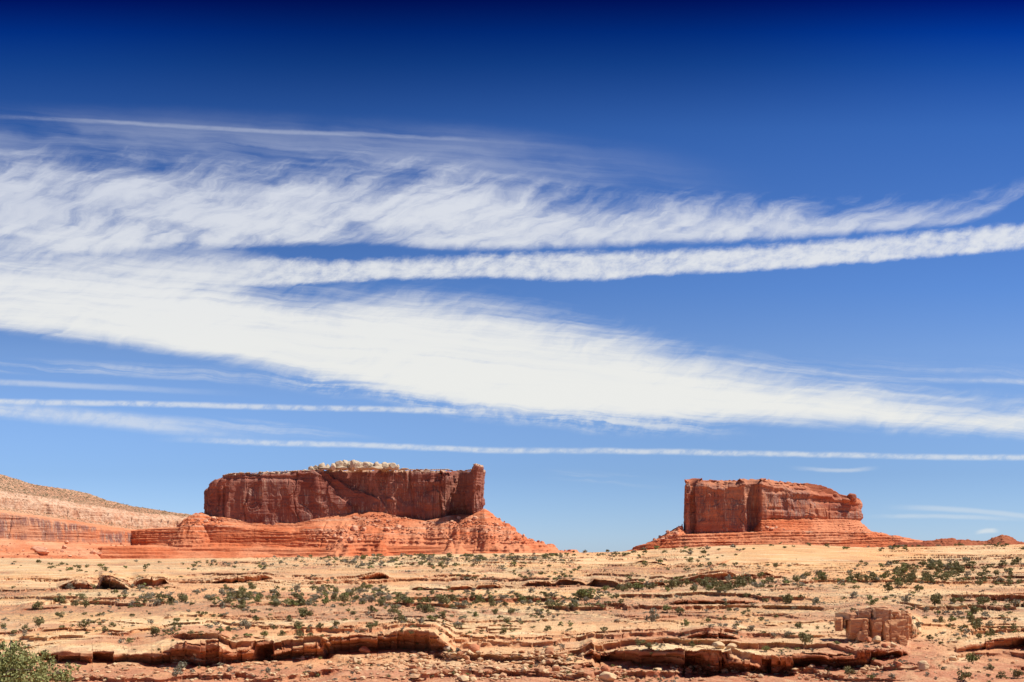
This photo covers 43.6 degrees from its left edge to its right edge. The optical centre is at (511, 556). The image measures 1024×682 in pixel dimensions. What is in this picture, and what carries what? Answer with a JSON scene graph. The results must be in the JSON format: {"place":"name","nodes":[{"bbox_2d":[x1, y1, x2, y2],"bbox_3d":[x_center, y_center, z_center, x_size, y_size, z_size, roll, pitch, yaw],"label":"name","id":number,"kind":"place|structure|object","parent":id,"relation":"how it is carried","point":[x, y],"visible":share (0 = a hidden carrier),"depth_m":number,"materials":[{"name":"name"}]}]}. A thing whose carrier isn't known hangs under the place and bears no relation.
{"place":"outdoors","nodes":[
{"label":"outdoors","id":0,"kind":"place"},
{"bbox_2d":[0,544,1023,681],"bbox_3d":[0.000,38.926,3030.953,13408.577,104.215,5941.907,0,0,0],"label":"ground","id":1,"kind":"structure","parent":0,"point":[802,558],"depth_m":355.99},
{"bbox_2d":[32,601,42,609],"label":"shrub","id":2,"kind":"object","parent":1,"relation":"on","point":[35,605],"visible":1,"depth_m":391.46,"materials":[{"name":"green plant"}]},
{"bbox_2d":[33,616,44,626],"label":"shrub","id":3,"kind":"object","parent":1,"relation":"on","point":[38,621],"visible":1,"depth_m":324.39,"materials":[{"name":"green plant"}]},
{"bbox_2d":[53,594,65,604],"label":"shrub","id":4,"kind":"object","parent":1,"relation":"on","point":[60,599],"visible":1,"depth_m":414.34,"materials":[{"name":"green plant"}]},
{"bbox_2d":[55,611,64,617],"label":"shrub","id":5,"kind":"object","parent":1,"relation":"on","point":[59,614],"visible":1,"depth_m":353.07,"materials":[{"name":"green plant"}]},
{"bbox_2d":[65,583,73,588],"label":"shrub","id":6,"kind":"object","parent":1,"relation":"on","point":[70,586],"visible":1,"depth_m":510.61,"materials":[{"name":"grey plant"}]},
{"bbox_2d":[70,599,79,605],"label":"shrub","id":7,"kind":"object","parent":1,"relation":"on","point":[75,604],"visible":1,"depth_m":408.54,"materials":[{"name":"green plant"}]},
{"bbox_2d":[76,620,89,628],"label":"shrub","id":8,"kind":"object","parent":1,"relation":"on","point":[85,623],"visible":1,"depth_m":308.16,"materials":[{"name":"green plant"}]},
{"bbox_2d":[80,599,89,607],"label":"shrub","id":9,"kind":"object","parent":1,"relation":"on","point":[85,603],"visible":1,"depth_m":401.73,"materials":[{"name":"green plant"}]},
{"bbox_2d":[0,474,190,558],"bbox_3d":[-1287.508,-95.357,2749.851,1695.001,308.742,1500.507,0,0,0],"label":"mesa","id":10,"kind":"structure","parent":1,"relation":"on","point":[50,530],"depth_m":2523.33,"materials":[{"name":"stone"}]},
{"bbox_2d":[31,546,47,554],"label":"boulder","id":11,"kind":"object","parent":10,"relation":"on","point":[40,550],"visible":1,"depth_m":2339.59,"materials":[{"name":"stone"}]},
{"bbox_2d":[0,543,123,557],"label":"talus rubble","id":12,"kind":"object","parent":10,"relation":"on","point":[53,551],"visible":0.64,"depth_m":2363.27,"materials":[{"name":"stone"}]},
{"bbox_2d":[0,476,177,514],"bbox_3d":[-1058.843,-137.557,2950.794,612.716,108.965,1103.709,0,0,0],"label":"scree","id":13,"kind":"structure","parent":10,"relation":"on","point":[49,496],"depth_m":2669.53,"materials":[{"name":"stone"}]},
{"bbox_2d":[0,475,188,528],"bbox_3d":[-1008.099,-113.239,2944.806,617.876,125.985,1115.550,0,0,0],"label":"mesa scrub","id":14,"kind":"object","parent":10,"relation":"on","point":[81,501],"visible":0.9,"depth_m":2716.64,"materials":[{"name":"green plant"}]},
{"bbox_2d":[149,625,160,634],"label":"shrub","id":15,"kind":"object","parent":1,"relation":"on","point":[154,630],"visible":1,"depth_m":285.50,"materials":[{"name":"green plant"}]},
{"bbox_2d":[164,595,175,603],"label":"shrub","id":16,"kind":"object","parent":1,"relation":"on","point":[170,599],"visible":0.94,"depth_m":415.56,"materials":[{"name":"green plant"}]},
{"bbox_2d":[171,667,183,676],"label":"shrub","id":17,"kind":"object","parent":1,"relation":"on","point":[174,673],"visible":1,"depth_m":235.39,"materials":[{"name":"grey plant"}]},
{"bbox_2d":[177,592,187,601],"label":"shrub","id":18,"kind":"object","parent":1,"relation":"on","point":[183,597],"visible":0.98,"depth_m":422.55,"materials":[{"name":"green plant"}]},
{"bbox_2d":[177,661,187,669],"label":"shrub","id":19,"kind":"object","parent":1,"relation":"on","point":[182,665],"visible":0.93,"depth_m":248.56,"materials":[{"name":"grey plant"}]},
{"bbox_2d":[231,591,243,598],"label":"shrub","id":20,"kind":"object","parent":1,"relation":"on","point":[238,594],"visible":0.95,"depth_m":441.07,"materials":[{"name":"green plant"}]},
{"bbox_2d":[237,619,251,628],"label":"shrub","id":21,"kind":"object","parent":1,"relation":"on","point":[244,622],"visible":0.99,"depth_m":297.55,"materials":[{"name":"green plant"}]},
{"bbox_2d":[248,582,257,588],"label":"shrub","id":22,"kind":"object","parent":1,"relation":"on","point":[251,584],"visible":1,"depth_m":504.14,"materials":[{"name":"green plant"}]},
{"bbox_2d":[254,594,261,601],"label":"shrub","id":23,"kind":"object","parent":1,"relation":"on","point":[258,598],"visible":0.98,"depth_m":425.42,"materials":[{"name":"green plant"}]},
{"bbox_2d":[277,630,285,635],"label":"shrub","id":24,"kind":"object","parent":1,"relation":"on","point":[282,633],"visible":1,"depth_m":282.11,"materials":[{"name":"green plant"}]},
{"bbox_2d":[292,583,300,590],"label":"shrub","id":25,"kind":"object","parent":1,"relation":"on","point":[296,587],"visible":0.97,"depth_m":493.79,"materials":[{"name":"green plant"}]},
{"bbox_2d":[295,629,303,636],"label":"shrub","id":26,"kind":"object","parent":1,"relation":"on","point":[301,633],"visible":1,"depth_m":268.07,"materials":[{"name":"green plant"}]},
{"bbox_2d":[296,596,304,605],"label":"shrub","id":27,"kind":"object","parent":1,"relation":"on","point":[302,601],"visible":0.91,"depth_m":408.39,"materials":[{"name":"green plant"}]},
{"bbox_2d":[297,606,313,618],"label":"shrub","id":28,"kind":"object","parent":1,"relation":"on","point":[305,613],"visible":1,"depth_m":342.84,"materials":[{"name":"green plant"}]},
{"bbox_2d":[321,597,328,604],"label":"shrub","id":29,"kind":"object","parent":1,"relation":"on","point":[325,600],"visible":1,"depth_m":405.30,"materials":[{"name":"green plant"}]},
{"bbox_2d":[330,593,339,599],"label":"shrub","id":30,"kind":"object","parent":1,"relation":"on","point":[334,596],"visible":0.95,"depth_m":430.64,"materials":[{"name":"green plant"}]},
{"bbox_2d":[98,460,578,558],"bbox_3d":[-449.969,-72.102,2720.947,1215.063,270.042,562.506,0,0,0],"label":"butte","id":31,"kind":"object","parent":1,"relation":"on","point":[277,514],"visible":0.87,"depth_m":2689.92,"materials":[{"name":"stone"}]},
{"bbox_2d":[136,513,539,552],"bbox_3d":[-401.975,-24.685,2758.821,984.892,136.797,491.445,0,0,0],"label":"talus rubble","id":32,"kind":"object","parent":31,"relation":"on","point":[429,532],"visible":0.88,"depth_m":2648.71,"materials":[{"name":"stone"}]},
{"bbox_2d":[350,525,358,530],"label":"boulder","id":33,"kind":"object","parent":31,"relation":"on","point":[354,527],"visible":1,"depth_m":2663.75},
{"bbox_2d":[339,594,350,602],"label":"shrub","id":34,"kind":"object","parent":1,"relation":"on","point":[342,597],"visible":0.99,"depth_m":414.31,"materials":[{"name":"green plant"}]},
{"bbox_2d":[359,646,369,653],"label":"boulder","id":35,"kind":"object","parent":1,"relation":"on","point":[364,649],"visible":1,"depth_m":271.08,"materials":[{"name":"stone"}]},
{"bbox_2d":[367,595,375,602],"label":"shrub","id":36,"kind":"object","parent":1,"relation":"on","point":[371,598],"visible":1,"depth_m":414.12,"materials":[{"name":"grey plant"}]},
{"bbox_2d":[367,605,375,610],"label":"shrub","id":37,"kind":"object","parent":1,"relation":"on","point":[371,608],"visible":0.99,"depth_m":370.71,"materials":[{"name":"green plant"}]},
{"bbox_2d":[366,622,378,628],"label":"shrub","id":38,"kind":"object","parent":1,"relation":"on","point":[369,625],"visible":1,"depth_m":286.29,"materials":[{"name":"green plant"}]},
{"bbox_2d":[377,598,385,605],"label":"shrub","id":39,"kind":"object","parent":1,"relation":"on","point":[380,602],"visible":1,"depth_m":403.48,"materials":[{"name":"green plant"}]},
{"bbox_2d":[387,604,398,612],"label":"shrub","id":40,"kind":"object","parent":1,"relation":"on","point":[393,610],"visible":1,"depth_m":361.19,"materials":[{"name":"green plant"}]},
{"bbox_2d":[393,610,404,620],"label":"shrub","id":41,"kind":"object","parent":1,"relation":"on","point":[400,618],"visible":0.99,"depth_m":314.76,"materials":[{"name":"green plant"}]},
{"bbox_2d":[416,603,424,609],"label":"shrub","id":42,"kind":"object","parent":1,"relation":"on","point":[419,606],"visible":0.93,"depth_m":374.87,"materials":[{"name":"green plant"}]},
{"bbox_2d":[422,603,434,612],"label":"shrub","id":43,"kind":"object","parent":1,"relation":"on","point":[426,608],"visible":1,"depth_m":365.98,"materials":[{"name":"green plant"}]},
{"bbox_2d":[437,611,445,617],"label":"shrub","id":44,"kind":"object","parent":1,"relation":"on","point":[443,613],"visible":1,"depth_m":346.77,"materials":[{"name":"green plant"}]},
{"bbox_2d":[436,595,449,603],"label":"shrub","id":45,"kind":"object","parent":1,"relation":"on","point":[441,599],"visible":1,"depth_m":406.05,"materials":[{"name":"green plant"}]},
{"bbox_2d":[446,593,458,602],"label":"shrub","id":46,"kind":"object","parent":1,"relation":"on","point":[452,597],"visible":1,"depth_m":418.99,"materials":[{"name":"green plant"}]},
{"bbox_2d":[468,644,479,652],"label":"boulder","id":47,"kind":"object","parent":1,"relation":"on","point":[474,648],"visible":0.69,"depth_m":270.58,"materials":[{"name":"stone"}]},
{"bbox_2d":[475,593,484,601],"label":"shrub","id":48,"kind":"object","parent":1,"relation":"on","point":[479,599],"visible":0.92,"depth_m":434.19,"materials":[{"name":"green plant"}]},
{"bbox_2d":[499,627,507,633],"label":"shrub","id":49,"kind":"object","parent":1,"relation":"on","point":[503,630],"visible":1,"depth_m":306.78,"materials":[{"name":"green plant"}]},
{"bbox_2d":[0,572,1022,681],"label":"rubble","id":50,"kind":"object","parent":1,"relation":"on","point":[415,671],"visible":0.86,"depth_m":249.43,"materials":[{"name":"stone"}]},
{"bbox_2d":[0,542,1023,681],"bbox_3d":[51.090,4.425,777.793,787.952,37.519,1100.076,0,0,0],"label":"sage scrub","id":51,"kind":"object","parent":1,"relation":"on","point":[530,589],"visible":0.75,"depth_m":432.64,"materials":[{"name":"green plant"}]},
{"bbox_2d":[3,542,1023,681],"bbox_3d":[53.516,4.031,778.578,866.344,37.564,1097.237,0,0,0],"label":"scrub","id":52,"kind":"object","parent":1,"relation":"on","point":[560,604],"visible":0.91,"depth_m":469.31,"materials":[{"name":"green plant"}]},
{"bbox_2d":[17,544,1020,681],"bbox_3d":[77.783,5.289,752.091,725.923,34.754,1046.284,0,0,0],"label":"green scrub","id":53,"kind":"object","parent":1,"relation":"on","point":[609,594],"visible":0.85,"depth_m":463.25,"materials":[{"name":"green plant"}]},
{"bbox_2d":[577,587,595,598],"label":"shrub","id":54,"kind":"object","parent":1,"relation":"on","point":[583,592],"visible":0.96,"depth_m":431.06,"materials":[{"name":"green plant"}]},
{"bbox_2d":[601,665,609,671],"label":"boulder","id":55,"kind":"object","parent":1,"relation":"on","point":[605,668],"visible":0.9,"depth_m":239.76,"materials":[{"name":"stone"}]},
{"bbox_2d":[599,671,615,681],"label":"boulder","id":56,"kind":"object","parent":1,"relation":"on","point":[604,676],"visible":0.99,"depth_m":232.31,"materials":[{"name":"stone"}]},
{"bbox_2d":[620,585,628,590],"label":"shrub","id":57,"kind":"object","parent":1,"relation":"on","point":[623,588],"visible":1,"depth_m":485.33,"materials":[{"name":"green plant"}]},
{"bbox_2d":[625,582,632,588],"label":"shrub","id":58,"kind":"object","parent":1,"relation":"on","point":[629,584],"visible":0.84,"depth_m":501.48,"materials":[{"name":"green plant"}]},
{"bbox_2d":[632,582,644,590],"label":"shrub","id":59,"kind":"object","parent":1,"relation":"on","point":[638,585],"visible":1,"depth_m":492.66,"materials":[{"name":"green plant"}]},
{"bbox_2d":[634,638,646,645],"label":"shrub","id":60,"kind":"object","parent":1,"relation":"on","point":[638,642],"visible":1,"depth_m":263.61,"materials":[{"name":"green plant"}]},
{"bbox_2d":[644,607,659,621],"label":"shrub","id":61,"kind":"object","parent":1,"relation":"on","point":[653,617],"visible":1,"depth_m":336.91,"materials":[{"name":"green plant"}]},
{"bbox_2d":[648,582,657,588],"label":"shrub","id":62,"kind":"object","parent":1,"relation":"on","point":[653,585],"visible":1,"depth_m":501.52,"materials":[{"name":"green plant"}]},
{"bbox_2d":[663,604,671,611],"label":"shrub","id":63,"kind":"object","parent":1,"relation":"on","point":[666,607],"visible":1,"depth_m":373.56,"materials":[{"name":"green plant"}]},
{"bbox_2d":[664,579,677,588],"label":"shrub","id":64,"kind":"object","parent":1,"relation":"on","point":[673,584],"visible":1,"depth_m":500.69,"materials":[{"name":"green plant"}]},
{"bbox_2d":[674,607,684,613],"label":"shrub","id":65,"kind":"object","parent":1,"relation":"on","point":[678,609],"visible":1,"depth_m":362.73,"materials":[{"name":"green plant"}]},
{"bbox_2d":[681,618,689,625],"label":"shrub","id":66,"kind":"object","parent":1,"relation":"on","point":[686,623],"visible":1,"depth_m":317.12,"materials":[{"name":"green plant"}]},
{"bbox_2d":[682,578,689,584],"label":"shrub","id":67,"kind":"object","parent":1,"relation":"on","point":[686,581],"visible":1,"depth_m":516.51,"materials":[{"name":"green plant"}]},
{"bbox_2d":[699,579,708,587],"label":"shrub","id":68,"kind":"object","parent":1,"relation":"on","point":[704,583],"visible":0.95,"depth_m":494.70,"materials":[{"name":"green plant"}]},
{"bbox_2d":[711,579,723,587],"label":"shrub","id":69,"kind":"object","parent":1,"relation":"on","point":[715,583],"visible":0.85,"depth_m":489.26,"materials":[{"name":"green plant"}]},
{"bbox_2d":[712,641,724,648],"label":"boulder","id":70,"kind":"object","parent":1,"relation":"on","point":[718,645],"visible":0.99,"depth_m":243.84,"materials":[{"name":"stone"}]},
{"bbox_2d":[726,643,736,648],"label":"boulder","id":71,"kind":"object","parent":1,"relation":"on","point":[730,645],"visible":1,"depth_m":242.76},
{"bbox_2d":[734,574,747,585],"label":"shrub","id":72,"kind":"object","parent":1,"relation":"on","point":[739,578],"visible":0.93,"depth_m":513.89,"materials":[{"name":"green plant"}]},
{"bbox_2d":[765,577,774,583],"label":"shrub","id":73,"kind":"object","parent":1,"relation":"on","point":[768,579],"visible":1,"depth_m":542.22,"materials":[{"name":"green plant"}]},
{"bbox_2d":[622,478,922,551],"bbox_3d":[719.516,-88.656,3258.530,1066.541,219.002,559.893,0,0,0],"label":"butte","id":74,"kind":"object","parent":1,"relation":"on","point":[727,512],"visible":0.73,"depth_m":3193.08,"materials":[{"name":"stone"}]},
{"bbox_2d":[653,522,886,547],"bbox_3d":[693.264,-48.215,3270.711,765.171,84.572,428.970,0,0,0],"label":"talus rubble","id":75,"kind":"object","parent":74,"relation":"on","point":[761,530],"visible":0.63,"depth_m":3136.92,"materials":[{"name":"stone"}]},
{"bbox_2d":[781,593,792,603],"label":"shrub","id":76,"kind":"object","parent":1,"relation":"on","point":[788,598],"visible":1,"depth_m":417.92,"materials":[{"name":"green plant"}]},
{"bbox_2d":[792,574,800,582],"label":"shrub","id":77,"kind":"object","parent":1,"relation":"on","point":[796,578],"visible":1,"depth_m":563.75,"materials":[{"name":"green plant"}]},
{"bbox_2d":[798,632,813,645],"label":"shrub","id":78,"kind":"object","parent":1,"relation":"on","point":[805,639],"visible":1,"depth_m":261.86,"materials":[{"name":"green plant"}]},
{"bbox_2d":[812,597,820,603],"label":"shrub","id":79,"kind":"object","parent":1,"relation":"on","point":[815,600],"visible":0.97,"depth_m":419.07,"materials":[{"name":"green plant"}]},
{"bbox_2d":[844,665,855,675],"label":"shrub","id":80,"kind":"object","parent":1,"relation":"on","point":[849,671],"visible":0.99,"depth_m":237.41,"materials":[{"name":"green plant"}]},
{"bbox_2d":[850,591,858,596],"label":"shrub","id":81,"kind":"object","parent":1,"relation":"on","point":[853,594],"visible":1,"depth_m":440.17,"materials":[{"name":"green plant"}]},
{"bbox_2d":[854,572,863,580],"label":"shrub","id":82,"kind":"object","parent":1,"relation":"on","point":[856,575],"visible":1,"depth_m":579.89,"materials":[{"name":"green plant"}]},
{"bbox_2d":[834,605,911,645],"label":"rock outcrop","id":83,"kind":"object","parent":1,"relation":"on","point":[886,623],"visible":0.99,"depth_m":268.30,"materials":[{"name":"stone"}]},
{"bbox_2d":[872,636,880,642],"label":"boulder","id":84,"kind":"object","parent":1,"relation":"on","point":[876,639],"visible":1,"depth_m":260.33,"materials":[{"name":"stone"}]},
{"bbox_2d":[882,583,893,590],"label":"shrub","id":85,"kind":"object","parent":1,"relation":"on","point":[889,588],"visible":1,"depth_m":477.99,"materials":[{"name":"green plant"}]},
{"bbox_2d":[893,661,901,666],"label":"boulder","id":86,"kind":"object","parent":1,"relation":"on","point":[897,664],"visible":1,"depth_m":241.82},
{"bbox_2d":[901,595,910,603],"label":"shrub","id":87,"kind":"object","parent":1,"relation":"on","point":[906,599],"visible":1,"depth_m":410.62,"materials":[{"name":"green plant"}]},
{"bbox_2d":[906,575,916,582],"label":"shrub","id":88,"kind":"object","parent":1,"relation":"on","point":[911,579],"visible":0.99,"depth_m":547.05,"materials":[{"name":"green plant"}]},
{"bbox_2d":[913,584,923,591],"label":"shrub","id":89,"kind":"object","parent":1,"relation":"on","point":[917,587],"visible":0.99,"depth_m":479.62,"materials":[{"name":"green plant"}]},
{"bbox_2d":[918,660,929,670],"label":"boulder","id":90,"kind":"object","parent":1,"relation":"on","point":[924,665],"visible":1,"depth_m":236.08,"materials":[{"name":"stone"}]},
{"bbox_2d":[928,592,942,604],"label":"shrub","id":91,"kind":"object","parent":1,"relation":"on","point":[935,598],"visible":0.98,"depth_m":409.64,"materials":[{"name":"green plant"}]},
{"bbox_2d":[938,616,945,622],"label":"shrub","id":92,"kind":"object","parent":1,"relation":"on","point":[940,618],"visible":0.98,"depth_m":334.22,"materials":[{"name":"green plant"}]},
{"bbox_2d":[949,656,956,660],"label":"boulder","id":93,"kind":"object","parent":1,"relation":"on","point":[952,658],"visible":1,"depth_m":252.32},
{"bbox_2d":[892,535,1023,546],"bbox_3d":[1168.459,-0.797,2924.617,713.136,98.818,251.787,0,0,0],"label":"rock ridge","id":94,"kind":"object","parent":1,"relation":"on","point":[1004,539],"visible":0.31,"depth_m":2887.84,"materials":[{"name":"stone"}]},
{"bbox_2d":[957,670,971,680],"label":"shrub","id":95,"kind":"object","parent":1,"relation":"on","point":[964,674],"visible":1,"depth_m":228.92,"materials":[{"name":"green plant"}]},
{"bbox_2d":[964,561,973,567],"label":"shrub","id":96,"kind":"object","parent":1,"relation":"on","point":[969,564],"visible":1,"depth_m":679.28,"materials":[{"name":"green plant"}]},
{"bbox_2d":[966,614,974,620],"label":"shrub","id":97,"kind":"object","parent":1,"relation":"on","point":[972,617],"visible":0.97,"depth_m":335.81,"materials":[{"name":"green plant"}]},
{"bbox_2d":[965,652,979,663],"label":"shrub","id":98,"kind":"object","parent":1,"relation":"on","point":[972,657],"visible":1,"depth_m":251.62,"materials":[{"name":"green plant"}]},
{"bbox_2d":[969,605,979,613],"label":"shrub","id":99,"kind":"object","parent":1,"relation":"on","point":[974,609],"visible":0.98,"depth_m":372.34,"materials":[{"name":"green plant"}]},
{"bbox_2d":[970,618,981,630],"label":"shrub","id":100,"kind":"object","parent":1,"relation":"on","point":[975,625],"visible":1,"depth_m":300.44,"materials":[{"name":"green plant"}]},
{"bbox_2d":[977,596,989,604],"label":"shrub","id":101,"kind":"object","parent":1,"relation":"on","point":[984,600],"visible":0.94,"depth_m":408.44,"materials":[{"name":"green plant"}]},
{"bbox_2d":[985,620,993,626],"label":"shrub","id":102,"kind":"object","parent":1,"relation":"on","point":[989,624],"visible":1,"depth_m":314.93,"materials":[{"name":"green plant"}]},
{"bbox_2d":[985,627,994,633],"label":"shrub","id":103,"kind":"object","parent":1,"relation":"on","point":[991,630],"visible":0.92,"depth_m":296.18,"materials":[{"name":"green plant"}]},
{"bbox_2d":[995,670,1005,678],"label":"shrub","id":104,"kind":"object","parent":1,"relation":"on","point":[1001,675],"visible":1,"depth_m":234.21,"materials":[{"name":"green plant"}]},
{"bbox_2d":[998,559,1006,565],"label":"shrub","id":105,"kind":"object","parent":1,"relation":"on","point":[1002,563],"visible":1,"depth_m":680.36,"materials":[{"name":"green plant"}]},
{"bbox_2d":[1010,668,1023,677],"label":"shrub","id":106,"kind":"object","parent":1,"relation":"on","point":[1018,673],"visible":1,"depth_m":234.82,"materials":[{"name":"green plant"}]},
{"bbox_2d":[0,0,1023,552],"label":"sky","id":107,"kind":"structure","parent":0,"point":[598,257],"materials":[{"name":"blue"}]},
{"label":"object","id":108,"kind":"structure","parent":0,"visible":0},
{"bbox_2d":[0,630,80,681],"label":"bush","id":109,"kind":"object","parent":108,"relation":"on","point":[15,666],"visible":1,"depth_m":16.90,"materials":[{"name":"green plant"}]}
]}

